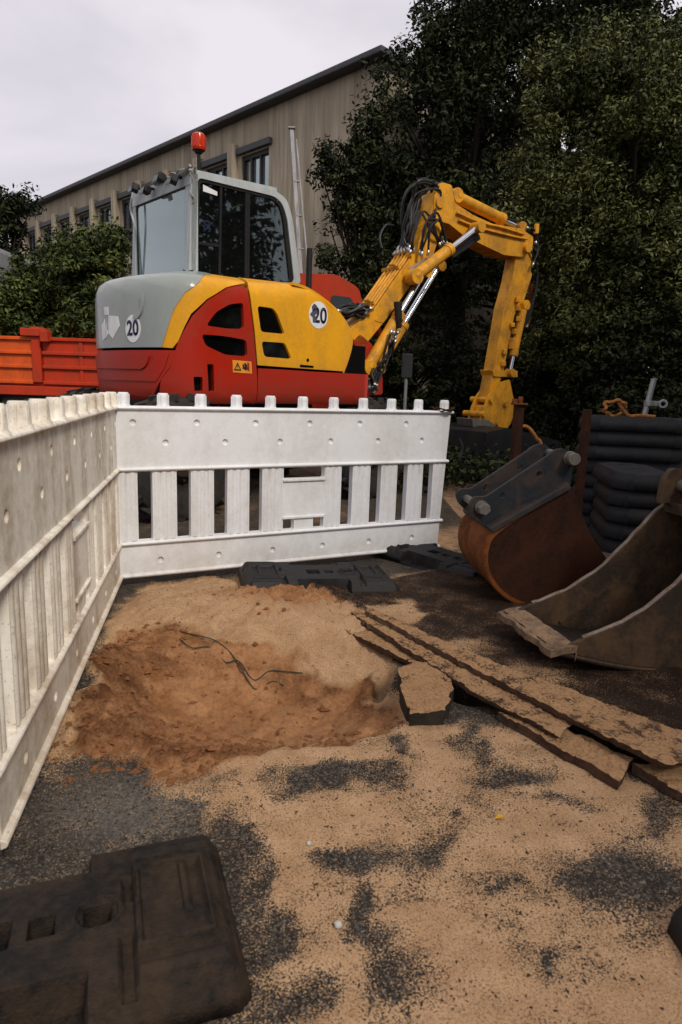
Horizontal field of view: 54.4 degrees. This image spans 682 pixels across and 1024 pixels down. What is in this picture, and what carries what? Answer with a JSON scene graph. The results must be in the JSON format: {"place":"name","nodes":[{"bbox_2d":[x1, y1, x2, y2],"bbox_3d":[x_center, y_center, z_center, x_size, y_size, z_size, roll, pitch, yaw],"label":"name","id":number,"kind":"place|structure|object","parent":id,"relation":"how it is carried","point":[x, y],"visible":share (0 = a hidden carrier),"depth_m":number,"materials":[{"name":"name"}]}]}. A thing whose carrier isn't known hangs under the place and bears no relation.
{"place":"outdoors","nodes":[
{"label":"outdoors","id":0,"kind":"place"},
{"bbox_2d":[0,467,681,1023],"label":"ground","id":1,"kind":"structure","parent":0,"point":[320,643],"depth_m":1.68,"materials":[{"name":"beige sand"}]},
{"bbox_2d":[0,249,36,285],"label":"trailer","id":2,"kind":"object","parent":1,"relation":"on","point":[4,256],"visible":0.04,"depth_m":12.01,"materials":[{"name":"grey metal"}]},
{"bbox_2d":[0,269,45,335],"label":"bush","id":3,"kind":"object","parent":1,"relation":"on","point":[6,320],"visible":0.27,"depth_m":10.23,"materials":[{"name":"green plant"}]},
{"bbox_2d":[0,182,46,259],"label":"broadleaf tree","id":4,"kind":"object","parent":1,"relation":"on","point":[17,204],"visible":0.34,"depth_m":17.75,"materials":[{"name":"green plant"}]},
{"bbox_2d":[0,233,73,337],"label":"bush","id":5,"kind":"object","parent":1,"relation":"on","point":[19,264],"visible":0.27,"depth_m":10.39,"materials":[{"name":"green plant"}]},
{"bbox_2d":[0,392,122,849],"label":"plastic barrier","id":6,"kind":"object","parent":1,"relation":"on","point":[61,578],"visible":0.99,"depth_m":1.88,"materials":[{"name":"white plastic"}]},
{"bbox_2d":[21,211,132,338],"bbox_3d":[-4.006,-2.833,10.538,1.984,3.702,1.850,2,11,0],"label":"bush","id":7,"kind":"object","parent":1,"relation":"on","point":[84,268],"visible":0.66,"depth_m":10.05,"materials":[{"name":"green plant"}]},
{"bbox_2d":[0,834,251,1023],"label":"barrier footing","id":8,"kind":"object","parent":1,"relation":"on","point":[146,934],"visible":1,"depth_m":1.16,"materials":[{"name":"rubber"}]},
{"bbox_2d":[0,273,385,408],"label":"tipper truck","id":9,"kind":"object","parent":1,"relation":"on","point":[40,363],"visible":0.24,"depth_m":8.78,"materials":[{"name":"orange paint"}]},
{"bbox_2d":[45,583,402,786],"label":"earth clods","id":10,"kind":"object","parent":1,"relation":"on","point":[192,754],"visible":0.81,"depth_m":2.14,"materials":[{"name":"brown soil"}]},
{"bbox_2d":[185,632,283,689],"bbox_3d":[-0.448,0.597,2.647,0.478,0.143,0.074,7,12,27],"label":"string","id":11,"kind":"object","parent":1,"relation":"on","point":[235,659],"visible":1,"depth_m":2.64,"materials":[{"name":"black"}]},
{"bbox_2d":[179,639,302,680],"bbox_3d":[-0.416,0.594,2.640,0.522,0.101,0.106,4,11,9],"label":"string","id":12,"kind":"object","parent":1,"relation":"on","point":[241,663],"visible":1,"depth_m":2.62,"materials":[{"name":"black"}]},
{"bbox_2d":[12,45,577,400],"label":"concrete building","id":13,"kind":"structure","parent":1,"relation":"on","point":[250,142],"depth_m":17.18,"materials":[{"name":"beige concrete"}]},
{"bbox_2d":[29,233,35,261],"bbox_3d":[-13.033,-11.074,28.501,0.180,1.809,1.186,-9,15,-44],"label":"window","id":14,"kind":"structure","parent":13,"relation":"in","point":[32,236],"depth_m":28.62,"materials":[{"name":"grey glass"}]},
{"bbox_2d":[45,228,51,244],"bbox_3d":[-11.830,-10.790,27.314,0.180,1.771,1.186,-9,15,-44],"label":"window","id":15,"kind":"structure","parent":13,"relation":"in","point":[47,235],"depth_m":27.33,"materials":[{"name":"grey glass"}]},
{"bbox_2d":[62,221,69,245],"bbox_3d":[-10.626,-10.545,26.119,0.180,1.811,1.186,-9,15,-44],"label":"window","id":16,"kind":"structure","parent":13,"relation":"in","point":[67,222],"depth_m":26.13,"materials":[{"name":"grey glass"}]},
{"bbox_2d":[80,213,89,237],"bbox_3d":[-9.424,-10.255,24.933,0.180,1.758,1.186,-9,15,-44],"label":"window","id":17,"kind":"structure","parent":13,"relation":"in","point":[83,218],"depth_m":24.92,"materials":[{"name":"grey glass"}]},
{"bbox_2d":[101,205,111,230],"bbox_3d":[-8.219,-10.012,23.741,0.180,1.803,1.186,-9,15,-44],"label":"window","id":18,"kind":"structure","parent":13,"relation":"in","point":[107,209],"depth_m":23.74,"materials":[{"name":"grey glass"}]},
{"bbox_2d":[123,198,132,252],"bbox_3d":[-7.016,-9.737,22.552,0.180,1.780,1.186,-9,15,-44],"label":"window","id":19,"kind":"structure","parent":13,"relation":"in","point":[128,223],"depth_m":22.73,"materials":[{"name":"grey glass"}]},
{"bbox_2d":[207,163,226,176],"bbox_3d":[-3.406,-8.943,18.978,0.180,1.781,1.186,-9,15,-44],"label":"window","id":20,"kind":"structure","parent":13,"relation":"in","point":[220,170],"depth_m":18.79,"materials":[{"name":"grey glass"}]},
{"bbox_2d":[243,148,268,185],"bbox_3d":[-2.202,-8.683,17.787,0.180,1.789,1.186,-9,15,-44],"label":"window","id":21,"kind":"structure","parent":13,"relation":"in","point":[256,165],"depth_m":17.68,"materials":[{"name":"grey glass"}]},
{"bbox_2d":[288,126,306,272],"bbox_3d":[-0.576,-3.256,10.075,0.533,4.727,0.090,2,11,0],"label":"steel mast","id":22,"kind":"object","parent":1,"relation":"on","point":[295,182],"visible":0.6,"depth_m":9.79,"materials":[{"name":"metal"}]},
{"bbox_2d":[56,132,561,521],"bbox_3d":[-0.095,-1.866,6.959,6.002,3.405,2.298,-8,14,-41],"label":"wheeled excavator","id":23,"kind":"object","parent":1,"relation":"on","point":[214,301],"visible":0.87,"depth_m":5.92,"materials":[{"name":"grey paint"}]},
{"bbox_2d":[159,286,256,403],"bbox_3d":[-0.996,-1.283,5.071,0.769,0.899,0.186,-3,12,-26],"label":"side door","id":24,"kind":"structure","parent":23,"relation":"in","point":[219,334],"depth_m":5.06,"materials":[{"name":"red paint"}]},
{"bbox_2d":[238,561,399,593],"bbox_3d":[-0.121,0.345,3.499,0.803,0.093,0.402,1,12,-14],"label":"barrier footing","id":25,"kind":"object","parent":1,"relation":"on","point":[362,577],"visible":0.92,"depth_m":3.42,"materials":[{"name":"rubber"}]},
{"bbox_2d":[334,920,342,928],"bbox_3d":[-0.006,0.816,1.314,0.018,0.012,0.017,2,11,0],"label":"pebble","id":26,"kind":"object","parent":1,"relation":"on","point":[338,924],"visible":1,"depth_m":1.31,"materials":[{"name":"stone"}]},
{"bbox_2d":[1,573,681,1023],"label":"asphalt crumbs","id":27,"kind":"object","parent":1,"relation":"on","point":[405,817],"visible":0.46,"depth_m":1.62,"materials":[{"name":"black asphalt"}]},
{"bbox_2d":[305,102,410,318],"bbox_3d":[0.307,-3.995,11.639,1.960,5.870,1.659,2,11,0],"label":"broadleaf tree","id":28,"kind":"object","parent":1,"relation":"on","point":[332,172],"visible":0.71,"depth_m":11.16,"materials":[{"name":"green plant"}]},
{"bbox_2d":[345,626,419,664],"bbox_3d":[0.186,0.536,2.719,0.130,0.028,0.562,-6,13,-37],"label":"board","id":29,"kind":"object","parent":1,"relation":"on","point":[371,639],"visible":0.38,"depth_m":2.68,"materials":[{"name":"brown wood"}]},
{"bbox_2d":[361,266,417,400],"bbox_3d":[0.534,-2.538,11.201,1.406,3.170,1.591,2,11,0],"label":"shrub","id":30,"kind":"object","parent":1,"relation":"on","point":[373,340],"visible":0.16,"depth_m":10.95,"materials":[{"name":"green plant"}]},
{"bbox_2d":[401,354,412,409],"bbox_3d":[0.813,-1.264,8.499,0.140,1.486,0.062,2,11,0],"label":"sign post","id":31,"kind":"object","parent":1,"relation":"on","point":[406,366],"visible":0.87,"depth_m":8.37,"materials":[{"name":"metal"}]},
{"bbox_2d":[369,330,468,416],"bbox_3d":[1.133,-1.918,10.946,1.594,2.101,2.063,-3,12,-23],"label":"shrub","id":32,"kind":"object","parent":1,"relation":"on","point":[415,390],"visible":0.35,"depth_m":10.67,"materials":[{"name":"green plant"}]},
{"bbox_2d":[397,661,453,725],"bbox_3d":[0.293,0.624,2.281,0.185,0.068,0.394,2,11,0],"label":"asphalt chunk","id":33,"kind":"object","parent":1,"relation":"on","point":[426,690],"visible":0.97,"depth_m":2.22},
{"bbox_2d":[374,543,479,576],"bbox_3d":[0.597,0.278,4.090,0.803,0.076,0.402,16,17,42],"label":"barrier footing","id":34,"kind":"object","parent":1,"relation":"on","point":[431,556],"visible":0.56,"depth_m":4.04,"materials":[{"name":"rubber"}]},
{"bbox_2d":[116,392,453,578],"bbox_3d":[-0.227,-0.181,3.810,2.048,0.949,0.076,-4,12,-27],"label":"plastic barrier","id":35,"kind":"object","parent":34,"relation":"on","point":[163,441],"visible":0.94,"depth_m":3.71,"materials":[{"name":"white plastic"}]},
{"bbox_2d":[431,406,454,411],"bbox_3d":[0.639,-0.643,4.162,0.148,0.037,0.099,2,11,0],"label":"tie wire","id":36,"kind":"object","parent":35,"relation":"on","point":[450,409],"visible":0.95,"depth_m":4.12,"materials":[{"name":"metal"}]},
{"bbox_2d":[414,334,542,430],"bbox_3d":[2.175,-1.837,10.802,2.256,2.053,2.406,2,11,0],"label":"shrub","id":37,"kind":"object","parent":1,"relation":"on","point":[463,368],"visible":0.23,"depth_m":10.47,"materials":[{"name":"green plant"}]},
{"bbox_2d":[494,814,503,818],"bbox_3d":[0.396,0.760,1.656,0.032,0.005,0.015,1,11,-2],"label":"fallen leaf","id":38,"kind":"object","parent":1,"relation":"on","point":[499,816],"visible":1,"depth_m":1.66,"materials":[{"name":"plant"}]},
{"bbox_2d":[333,0,681,408],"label":"broadleaf tree","id":39,"kind":"object","parent":1,"relation":"on","point":[462,90],"visible":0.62,"depth_m":11.26,"materials":[{"name":"green plant"}]},
{"bbox_2d":[344,0,680,407],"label":"broadleaf tree","id":40,"kind":"object","parent":1,"relation":"on","point":[471,287],"visible":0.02,"depth_m":14.39,"materials":[{"name":"green plant"}]},
{"bbox_2d":[509,397,527,469],"bbox_3d":[1.137,-0.240,4.374,0.110,1.025,0.110,2,11,0],"label":"steel stake","id":41,"kind":"object","parent":1,"relation":"on","point":[517,426],"visible":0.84,"depth_m":4.29,"materials":[{"name":"brown metal"}]},
{"bbox_2d":[455,444,605,602],"bbox_3d":[0.973,0.062,3.463,0.721,0.820,0.510,1,11,-6],"label":"excavator bucket","id":42,"kind":"object","parent":1,"relation":"on","point":[524,535],"visible":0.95,"depth_m":3.26,"materials":[{"name":"metal"}]},
{"bbox_2d":[523,424,541,443],"bbox_3d":[1.334,-0.197,4.636,0.286,0.818,0.024,2,11,0],"label":"cable","id":43,"kind":"object","parent":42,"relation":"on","point":[531,430],"visible":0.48,"depth_m":4.56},
{"bbox_2d":[396,437,681,494],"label":"undergrowth","id":44,"kind":"object","parent":1,"relation":"on","point":[452,473],"visible":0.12,"depth_m":6.95,"materials":[{"name":"green plant"}]},
{"bbox_2d":[500,292,599,450],"bbox_3d":[3.194,-1.942,9.914,2.014,2.661,2.228,2,11,0],"label":"shrub","id":45,"kind":"object","parent":1,"relation":"on","point":[549,414],"visible":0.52,"depth_m":9.43,"materials":[{"name":"green plant"}]},
{"bbox_2d":[498,712,633,789],"bbox_3d":[0.678,0.691,2.003,0.139,0.036,0.451,-5,13,-34],"label":"board","id":46,"kind":"object","parent":1,"relation":"on","point":[600,762],"visible":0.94,"depth_m":1.93,"materials":[{"name":"beige wood"}]},
{"bbox_2d":[351,609,571,738],"bbox_3d":[0.364,0.559,2.489,0.135,0.031,1.206,-5,12,-31],"label":"board","id":47,"kind":"object","parent":46,"relation":"on","point":[504,700],"visible":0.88,"depth_m":2.28,"materials":[{"name":"brown wood"}]},
{"bbox_2d":[366,607,681,767],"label":"board","id":48,"kind":"object","parent":47,"relation":"on","point":[653,742],"visible":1,"depth_m":2.10,"materials":[{"name":"beige wood"}]},
{"bbox_2d":[484,220,678,406],"bbox_3d":[9.761,-5.193,17.750,33.713,7.443,11.656,7,12,27],"label":"wood","id":49,"kind":"object","parent":1,"relation":"on","point":[556,354],"visible":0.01,"depth_m":18.94,"materials":[{"name":"green plant"}]},
{"bbox_2d":[574,409,591,511],"bbox_3d":[1.432,-0.127,3.987,0.054,0.966,0.054,2,11,0],"label":"steel rod","id":50,"kind":"object","parent":1,"relation":"on","point":[583,452],"visible":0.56,"depth_m":3.93,"materials":[{"name":"brown metal"}]},
{"bbox_2d":[490,0,681,385],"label":"broadleaf tree","id":51,"kind":"object","parent":1,"relation":"on","point":[599,89],"visible":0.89,"depth_m":8.44,"materials":[{"name":"green plant"}]},
{"bbox_2d":[582,513,590,527],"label":"barrier footing","id":52,"kind":"object","parent":1,"relation":"on","point":[586,519],"visible":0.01,"depth_m":5.33,"materials":[{"name":"rubber"}]},
{"bbox_2d":[582,500,593,514],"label":"barrier footing","id":53,"kind":"object","parent":52,"relation":"on","point":[587,508],"visible":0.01,"depth_m":5.32,"materials":[{"name":"rubber"}]},
{"bbox_2d":[571,484,595,500],"bbox_3d":[2.299,-0.158,5.401,0.805,0.109,0.410,4,11,11],"label":"barrier footing","id":54,"kind":"object","parent":53,"relation":"on","point":[589,494],"visible":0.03,"depth_m":5.30,"materials":[{"name":"rubber"}]},
{"bbox_2d":[573,472,596,486],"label":"barrier footing","id":55,"kind":"object","parent":54,"relation":"on","point":[590,481],"visible":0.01,"depth_m":5.29,"materials":[{"name":"rubber"}]},
{"bbox_2d":[574,458,681,471],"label":"barrier footing","id":56,"kind":"object","parent":55,"relation":"on","point":[593,463],"visible":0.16,"depth_m":5.19,"materials":[{"name":"rubber"}]},
{"bbox_2d":[574,443,681,462],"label":"barrier footing","id":57,"kind":"object","parent":56,"relation":"on","point":[639,453],"visible":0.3,"depth_m":5.16,"materials":[{"name":"rubber"}]},
{"bbox_2d":[576,429,681,447],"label":"barrier footing","id":58,"kind":"object","parent":57,"relation":"on","point":[641,439],"visible":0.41,"depth_m":5.14,"materials":[{"name":"rubber"}]},
{"bbox_2d":[577,415,681,432],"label":"barrier footing","id":59,"kind":"object","parent":58,"relation":"on","point":[640,424],"visible":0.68,"depth_m":5.12,"materials":[{"name":"rubber"}]},
{"bbox_2d":[600,398,655,417],"bbox_3d":[2.243,-0.813,5.215,0.434,0.152,0.098,2,11,3],"label":"lifting strap","id":60,"kind":"object","parent":59,"relation":"on","point":[622,405],"visible":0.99,"depth_m":5.20,"materials":[{"name":"orange fabric"}]},
{"bbox_2d":[642,378,667,413],"bbox_3d":[2.522,-0.911,5.322,0.190,0.312,0.070,3,11,6],"label":"scaffold tube","id":61,"kind":"object","parent":59,"relation":"on","point":[648,402],"visible":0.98,"depth_m":5.30,"materials":[{"name":"metal"}]},
{"bbox_2d":[497,468,681,670],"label":"excavator bucket","id":62,"kind":"object","parent":1,"relation":"on","point":[620,607],"visible":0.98,"depth_m":2.84,"materials":[{"name":"metal"}]},
{"bbox_2d":[588,524,623,552],"bbox_3d":[2.029,0.182,4.765,0.410,0.109,0.805,4,11,10],"label":"barrier footing","id":63,"kind":"object","parent":1,"relation":"on","point":[607,544],"visible":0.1,"depth_m":4.52,"materials":[{"name":"rubber"}]},
{"bbox_2d":[589,509,638,540],"bbox_3d":[2.032,0.072,4.743,0.410,0.109,0.805,4,11,12],"label":"barrier footing","id":64,"kind":"object","parent":63,"relation":"on","point":[611,529],"visible":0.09,"depth_m":4.47,"materials":[{"name":"rubber"}]},
{"bbox_2d":[592,495,653,524],"bbox_3d":[2.045,-0.036,4.712,0.410,0.109,0.805,4,11,11],"label":"barrier footing","id":65,"kind":"object","parent":64,"relation":"on","point":[621,514],"visible":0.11,"depth_m":4.40,"materials":[{"name":"rubber"}]},
{"bbox_2d":[592,480,660,508],"bbox_3d":[2.049,-0.149,4.709,0.410,0.109,0.805,4,11,11],"label":"barrier footing","id":66,"kind":"object","parent":65,"relation":"on","point":[622,497],"visible":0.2,"depth_m":4.37,"materials":[{"name":"rubber"}]},
{"bbox_2d":[591,462,663,491],"bbox_3d":[2.047,-0.259,4.684,0.410,0.109,0.805,3,11,8],"label":"barrier footing","id":67,"kind":"object","parent":66,"relation":"on","point":[632,476],"visible":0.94,"depth_m":4.42,"materials":[{"name":"rubber"}]},
{"bbox_2d":[547,0,681,229],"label":"broadleaf tree","id":68,"kind":"object","parent":1,"relation":"on","point":[669,13],"visible":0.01,"depth_m":12.35,"materials":[{"name":"green plant"}]},
{"bbox_2d":[555,293,681,422],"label":"shrub","id":69,"kind":"object","parent":1,"relation":"on","point":[627,370],"visible":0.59,"depth_m":8.37,"materials":[{"name":"green plant"}]},
{"bbox_2d":[632,763,681,800],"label":"board","id":70,"kind":"object","parent":1,"relation":"on","point":[667,780],"visible":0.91,"depth_m":1.82,"materials":[{"name":"brown wood"}]},
{"bbox_2d":[637,274,681,417],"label":"shrub","id":71,"kind":"object","parent":1,"relation":"on","point":[676,388],"visible":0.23,"depth_m":8.43,"materials":[{"name":"green plant"}]},
{"bbox_2d":[666,905,681,954],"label":"barrier footing","id":72,"kind":"object","parent":1,"relation":"on","point":[674,930],"visible":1,"depth_m":1.30,"materials":[{"name":"rubber"}]},
{"bbox_2d":[0,0,681,367],"label":"sky","id":73,"kind":"structure","parent":0,"point":[87,87],"materials":[{"name":"white"}]}
]}

